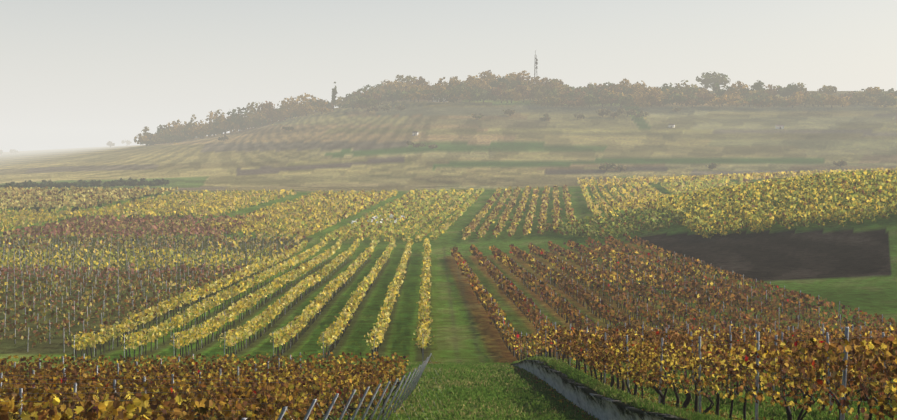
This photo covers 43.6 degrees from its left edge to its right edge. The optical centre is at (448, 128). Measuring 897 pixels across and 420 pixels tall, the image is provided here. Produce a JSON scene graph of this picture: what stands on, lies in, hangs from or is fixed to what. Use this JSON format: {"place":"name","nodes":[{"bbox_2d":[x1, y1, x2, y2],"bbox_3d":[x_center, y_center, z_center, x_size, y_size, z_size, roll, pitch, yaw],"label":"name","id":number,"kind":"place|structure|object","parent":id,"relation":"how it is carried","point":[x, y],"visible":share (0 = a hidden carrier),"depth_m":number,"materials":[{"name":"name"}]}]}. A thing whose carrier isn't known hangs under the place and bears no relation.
{"place":"outdoors","nodes":[
{"label":"outdoors","id":0,"kind":"place"},
{"bbox_2d":[0,91,896,419],"bbox_3d":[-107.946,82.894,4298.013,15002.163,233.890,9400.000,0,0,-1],"label":"terrain","id":1,"kind":"structure","parent":0,"point":[522,147],"depth_m":364.32,"materials":[{"name":"green plant"}]},
{"bbox_2d":[0,230,299,351],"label":"vineyard posts","id":2,"kind":"object","parent":1,"relation":"on","point":[108,272],"visible":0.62,"depth_m":162.49,"materials":[{"name":"brown wood"}]},
{"bbox_2d":[0,232,301,347],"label":"grapevines","id":3,"kind":"object","parent":1,"relation":"on","point":[99,280],"visible":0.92,"depth_m":160.13,"materials":[{"name":"plant"}]},
{"bbox_2d":[0,351,409,419],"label":"vines","id":4,"kind":"object","parent":1,"relation":"on","point":[140,403],"depth_m":29.77,"materials":[{"name":"plant"}]},
{"bbox_2d":[0,353,431,419],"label":"posts","id":5,"kind":"object","parent":1,"relation":"on","point":[281,415],"visible":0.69,"depth_m":32.67,"materials":[{"name":"grey metal"}]},
{"bbox_2d":[0,355,450,419],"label":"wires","id":6,"kind":"object","parent":5,"relation":"attached to","point":[161,392],"visible":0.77,"depth_m":22.60,"materials":[{"name":"grey metal"}]},
{"bbox_2d":[74,254,426,360],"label":"posts","id":7,"kind":"object","parent":1,"relation":"on","point":[233,315],"visible":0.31,"depth_m":93.46,"materials":[{"name":"brown wood"}]},
{"bbox_2d":[67,237,433,360],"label":"vines","id":8,"kind":"object","parent":1,"relation":"on","point":[331,333],"depth_m":106.22,"materials":[{"name":"yellow plant"}]},
{"bbox_2d":[8,359,775,419],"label":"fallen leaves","id":9,"kind":"object","parent":1,"relation":"on","point":[646,393],"visible":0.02,"depth_m":40.84,"materials":[{"name":"brown plant"}]},
{"bbox_2d":[0,167,896,243],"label":"vine foliage","id":10,"kind":"object","parent":1,"relation":"on","point":[236,224],"visible":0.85,"depth_m":309.52,"materials":[{"name":"yellow plant"}]},
{"bbox_2d":[0,70,896,217],"bbox_3d":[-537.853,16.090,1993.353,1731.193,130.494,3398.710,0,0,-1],"label":"trees","id":11,"kind":"object","parent":1,"relation":"on","point":[517,87],"visible":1,"depth_m":844.53,"materials":[{"name":"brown plant"}]},
{"bbox_2d":[534,50,537,83],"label":"radio mast","id":12,"kind":"object","parent":1,"relation":"on","point":[536,63],"visible":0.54,"depth_m":873.89,"materials":[{"name":"grey metal"}]},
{"bbox_2d":[512,360,686,419],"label":"retaining wall","id":13,"kind":"structure","parent":1,"relation":"on","point":[596,404],"depth_m":40.66,"materials":[{"name":"grey concrete"}]},
{"bbox_2d":[314,356,896,419],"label":"grass tufts","id":14,"kind":"object","parent":1,"relation":"on","point":[499,372],"visible":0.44,"depth_m":43.23,"materials":[{"name":"green plant"}]},
{"bbox_2d":[450,233,896,419],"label":"vines","id":15,"kind":"object","parent":1,"relation":"on","point":[597,343],"depth_m":64.06,"materials":[{"name":"plant"}]},
{"bbox_2d":[464,254,890,419],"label":"posts","id":16,"kind":"object","parent":1,"relation":"on","point":[829,373],"visible":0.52,"depth_m":54.08,"materials":[{"name":"brown wood"}]},
{"bbox_2d":[560,330,896,404],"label":"vine leaves","id":17,"kind":"object","parent":16,"relation":"attached to","point":[789,367],"visible":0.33,"depth_m":24.19,"materials":[{"name":"plant"}]},
{"bbox_2d":[542,170,896,238],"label":"vine foliage","id":18,"kind":"object","parent":1,"relation":"on","point":[873,191],"visible":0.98,"depth_m":216.51,"materials":[{"name":"yellow plant"}]},
{"bbox_2d":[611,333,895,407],"bbox_3d":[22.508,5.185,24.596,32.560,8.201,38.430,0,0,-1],"label":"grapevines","id":19,"kind":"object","parent":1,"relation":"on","point":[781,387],"visible":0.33,"depth_m":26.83,"materials":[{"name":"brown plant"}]},
{"bbox_2d":[775,125,783,128],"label":"hut","id":20,"kind":"object","parent":1,"relation":"on","point":[779,126],"visible":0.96,"depth_m":719.99,"materials":[{"name":"white"}]},
{"bbox_2d":[0,0,896,151],"label":"sky","id":21,"kind":"structure","parent":0,"point":[74,73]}
]}

